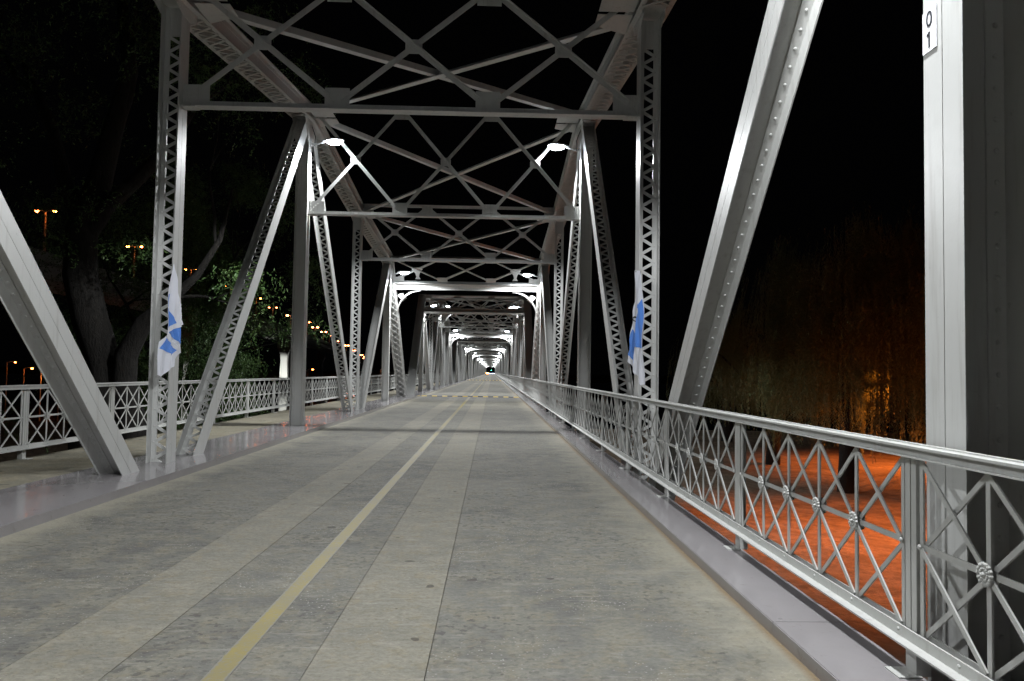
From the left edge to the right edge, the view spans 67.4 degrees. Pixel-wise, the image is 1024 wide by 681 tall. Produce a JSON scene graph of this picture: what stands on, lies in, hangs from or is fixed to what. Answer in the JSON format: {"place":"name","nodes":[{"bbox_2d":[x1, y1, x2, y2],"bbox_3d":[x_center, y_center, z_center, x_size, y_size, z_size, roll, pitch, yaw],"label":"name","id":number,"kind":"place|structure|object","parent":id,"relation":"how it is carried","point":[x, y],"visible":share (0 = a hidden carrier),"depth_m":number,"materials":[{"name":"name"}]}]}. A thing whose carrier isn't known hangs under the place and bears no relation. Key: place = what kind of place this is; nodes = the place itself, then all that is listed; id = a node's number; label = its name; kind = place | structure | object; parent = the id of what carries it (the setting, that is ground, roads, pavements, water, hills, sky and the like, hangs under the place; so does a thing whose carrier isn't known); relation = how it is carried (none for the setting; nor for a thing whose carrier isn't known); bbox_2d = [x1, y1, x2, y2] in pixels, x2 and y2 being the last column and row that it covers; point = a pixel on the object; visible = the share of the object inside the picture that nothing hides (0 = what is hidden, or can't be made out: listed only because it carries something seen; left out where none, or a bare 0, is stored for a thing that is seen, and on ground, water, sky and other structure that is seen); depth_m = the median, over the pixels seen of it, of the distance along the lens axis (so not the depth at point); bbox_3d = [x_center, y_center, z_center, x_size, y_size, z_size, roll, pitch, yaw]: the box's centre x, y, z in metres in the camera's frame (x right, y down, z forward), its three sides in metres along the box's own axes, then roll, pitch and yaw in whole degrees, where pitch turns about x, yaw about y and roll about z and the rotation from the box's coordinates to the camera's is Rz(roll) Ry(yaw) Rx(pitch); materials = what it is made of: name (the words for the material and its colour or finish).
{"place":"outdoors","nodes":[
{"label":"outdoors","id":0,"kind":"place"},
{"bbox_2d":[0,374,819,680],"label":"road","id":1,"kind":"structure","parent":0,"point":[508,536],"depth_m":5.74,"materials":[{"name":"concrete"}]},
{"bbox_2d":[0,374,484,537],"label":"kerb","id":2,"kind":"structure","parent":1,"relation":"on","point":[29,505],"depth_m":10.04,"materials":[{"name":"paint"}]},
{"bbox_2d":[200,377,487,680],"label":"lane line","id":3,"kind":"object","parent":1,"relation":"on","point":[231,660],"visible":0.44,"depth_m":5.29,"materials":[{"name":"yellow paint"}]},
{"bbox_2d":[406,294,532,398],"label":"truss span","id":4,"kind":"object","parent":1,"relation":"on","point":[521,366],"visible":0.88,"depth_m":58.92,"materials":[{"name":"paint"}]},
{"bbox_2d":[422,395,518,397],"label":"speed bump","id":5,"kind":"object","parent":1,"relation":"on","point":[469,396],"visible":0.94,"depth_m":46.74},
{"bbox_2d":[452,328,510,382],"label":"truss span","id":6,"kind":"object","parent":1,"relation":"on","point":[460,372],"visible":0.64,"depth_m":111.81,"materials":[{"name":"paint"}]},
{"bbox_2d":[466,342,503,378],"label":"truss span","id":7,"kind":"object","parent":1,"relation":"on","point":[470,358],"visible":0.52,"depth_m":161.78,"materials":[{"name":"paint"}]},
{"bbox_2d":[473,352,500,376],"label":"truss span","id":8,"kind":"object","parent":1,"relation":"on","point":[481,357],"visible":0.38,"depth_m":211.67,"materials":[{"name":"paint"}]},
{"bbox_2d":[477,352,498,375],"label":"truss span","id":9,"kind":"object","parent":1,"relation":"on","point":[479,362],"visible":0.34,"depth_m":269.62,"materials":[{"name":"paint"}]},
{"bbox_2d":[480,360,497,374],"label":"truss span","id":10,"kind":"object","parent":1,"relation":"on","point":[487,362],"visible":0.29,"depth_m":324.26,"materials":[{"name":"paint"}]},
{"bbox_2d":[482,363,496,374],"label":"truss span","id":11,"kind":"object","parent":1,"relation":"on","point":[488,363],"visible":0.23,"depth_m":382.17,"materials":[{"name":"paint"}]},
{"bbox_2d":[0,0,1023,680],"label":"truss span","id":12,"kind":"object","parent":1,"relation":"on","point":[974,200],"visible":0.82,"depth_m":10.22,"materials":[{"name":"paint"}]},
{"bbox_2d":[157,264,182,375],"bbox_3d":[-5.048,-0.298,11.397,0.099,1.690,0.851,1,-2,-1],"label":"hanging flag","id":13,"kind":"object","parent":12,"relation":"hanging from","point":[169,349],"visible":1,"depth_m":11.38,"materials":[{"name":"white fabric"}]},
{"bbox_2d":[0,382,445,489],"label":"walkway","id":14,"kind":"structure","parent":12,"relation":"on","point":[15,472],"depth_m":12.82,"materials":[{"name":"concrete"}]},
{"bbox_2d":[0,375,372,459],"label":"bridge railing","id":15,"kind":"object","parent":14,"relation":"on","point":[23,445],"visible":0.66,"depth_m":15.14,"materials":[{"name":"metal"}]},
{"bbox_2d":[370,374,434,394],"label":"bridge railing","id":16,"kind":"object","parent":14,"relation":"on","point":[378,385],"visible":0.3,"depth_m":53.58,"materials":[{"name":"metal"}]},
{"bbox_2d":[310,126,343,147],"bbox_3d":[-4.831,-5.435,19.955,0.900,0.803,0.310,-2,-2,-2],"label":"bridge lamp","id":17,"kind":"object","parent":12,"relation":"attached to","point":[334,141],"visible":0.98,"depth_m":19.88,"materials":[{"name":"grey"}]},
{"bbox_2d":[391,266,408,275],"bbox_3d":[-5.267,-3.452,36.005,0.900,0.803,0.310,-2,-2,-2],"label":"bridge lamp","id":18,"kind":"object","parent":12,"relation":"attached to","point":[403,272],"visible":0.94,"depth_m":35.95,"materials":[{"name":"grey"}]},
{"bbox_2d":[523,266,540,278],"bbox_3d":[0.965,-3.349,36.162,0.900,0.803,0.310,4,-2,-1],"label":"bridge lamp","id":19,"kind":"object","parent":12,"relation":"attached to","point":[527,274],"visible":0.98,"depth_m":36.09,"materials":[{"name":"grey"}]},
{"bbox_2d":[548,129,580,153],"bbox_3d":[1.401,-5.332,20.112,0.900,0.803,0.310,4,-2,-1],"label":"bridge lamp","id":20,"kind":"object","parent":12,"relation":"attached to","point":[556,146],"visible":0.97,"depth_m":20.03,"materials":[{"name":"grey"}]},
{"bbox_2d":[628,271,644,384],"bbox_3d":[1.878,-0.199,11.497,0.102,1.715,1.189,1,-2,-1],"label":"hanging flag","id":21,"kind":"object","parent":12,"relation":"hanging from","point":[635,358],"visible":1,"depth_m":11.34,"materials":[{"name":"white fabric"}]},
{"bbox_2d":[922,4,936,55],"bbox_3d":[2.138,-1.589,3.933,0.006,0.217,0.124,1,-2,-1],"label":"number plate","id":22,"kind":"object","parent":12,"relation":"attached to","point":[929,20],"visible":1,"depth_m":3.93,"materials":[{"name":"white"}]},
{"bbox_2d":[496,375,927,680],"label":"kerb","id":23,"kind":"structure","parent":1,"relation":"on","point":[818,641],"depth_m":5.25,"materials":[{"name":"paint"}]},
{"bbox_2d":[503,374,508,383],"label":"bridge railing","id":24,"kind":"object","parent":23,"relation":"on","point":[505,378],"visible":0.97,"depth_m":111.40,"materials":[{"name":"metal"}]},
{"bbox_2d":[509,375,527,396],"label":"bridge railing","id":25,"kind":"object","parent":23,"relation":"on","point":[517,382],"visible":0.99,"depth_m":58.31,"materials":[{"name":"metal"}]},
{"bbox_2d":[526,378,1023,680],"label":"bridge railing","id":26,"kind":"object","parent":23,"relation":"on","point":[918,642],"visible":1,"depth_m":4.38,"materials":[{"name":"metal"}]},
{"bbox_2d":[0,0,924,378],"label":"sky","id":27,"kind":"structure","parent":0,"point":[854,131],"materials":[{"name":"black"}]},
{"bbox_2d":[0,374,925,432],"bbox_3d":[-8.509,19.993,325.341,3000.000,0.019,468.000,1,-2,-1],"label":"river","id":28,"kind":"structure","parent":0,"point":[29,379],"depth_m":158.46,"materials":[{"name":"black liquid"}]},
{"bbox_2d":[0,366,927,679],"bbox_3d":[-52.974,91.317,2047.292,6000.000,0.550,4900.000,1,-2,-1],"label":"ground","id":29,"kind":"structure","parent":0,"point":[834,500],"depth_m":53.07,"materials":[{"name":"brown soil"}]},
{"bbox_2d":[5,361,17,406],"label":"street lamp","id":30,"kind":"object","parent":29,"relation":"on","point":[6,380],"visible":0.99,"depth_m":117.84,"materials":[{"name":"grey metal"}]},
{"bbox_2d":[0,205,244,453],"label":"broadleaf tree","id":31,"kind":"object","parent":29,"relation":"on","point":[75,444],"visible":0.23,"depth_m":37.04,"materials":[{"name":"green plant"}]},
{"bbox_2d":[0,0,335,438],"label":"broadleaf tree","id":32,"kind":"object","parent":29,"relation":"on","point":[94,204],"visible":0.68,"depth_m":23.66,"materials":[{"name":"green plant"}]},
{"bbox_2d":[35,138,338,432],"bbox_3d":[-15.065,-0.576,36.335,13.979,16.991,15.238,1,-2,-1],"label":"broadleaf tree","id":33,"kind":"object","parent":29,"relation":"on","point":[197,358],"visible":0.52,"depth_m":35.09,"materials":[{"name":"green plant"}]},
{"bbox_2d":[29,247,363,388],"bbox_3d":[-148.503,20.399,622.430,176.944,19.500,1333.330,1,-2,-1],"label":"highway viaduct","id":34,"kind":"object","parent":29,"relation":"on","point":[285,357],"visible":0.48,"depth_m":154.68,"materials":[{"name":"grey concrete"}]},
{"bbox_2d":[34,210,55,250],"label":"street lamp","id":35,"kind":"object","parent":34,"relation":"on","point":[44,224],"visible":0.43,"depth_m":99.11,"materials":[{"name":"brown metal"}]},
{"bbox_2d":[590,437,926,611],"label":"river bank","id":36,"kind":"structure","parent":0,"point":[882,547],"depth_m":33.69,"materials":[{"name":"orange soil"}]},
{"bbox_2d":[666,326,786,441],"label":"willow tree","id":37,"kind":"object","parent":36,"relation":"on","point":[727,427],"visible":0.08,"depth_m":69.92,"materials":[{"name":"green plant"}]},
{"bbox_2d":[699,294,857,464],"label":"willow tree","id":38,"kind":"object","parent":36,"relation":"on","point":[727,359],"visible":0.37,"depth_m":57.07,"materials":[{"name":"green plant"}]},
{"bbox_2d":[706,201,925,493],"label":"willow tree","id":39,"kind":"object","parent":36,"relation":"on","point":[857,339],"visible":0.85,"depth_m":40.55,"materials":[{"name":"green plant"}]},
{"bbox_2d":[852,199,925,463],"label":"willow tree","id":40,"kind":"object","parent":36,"relation":"on","point":[900,267],"visible":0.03,"depth_m":43.91,"materials":[{"name":"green plant"}]}
]}

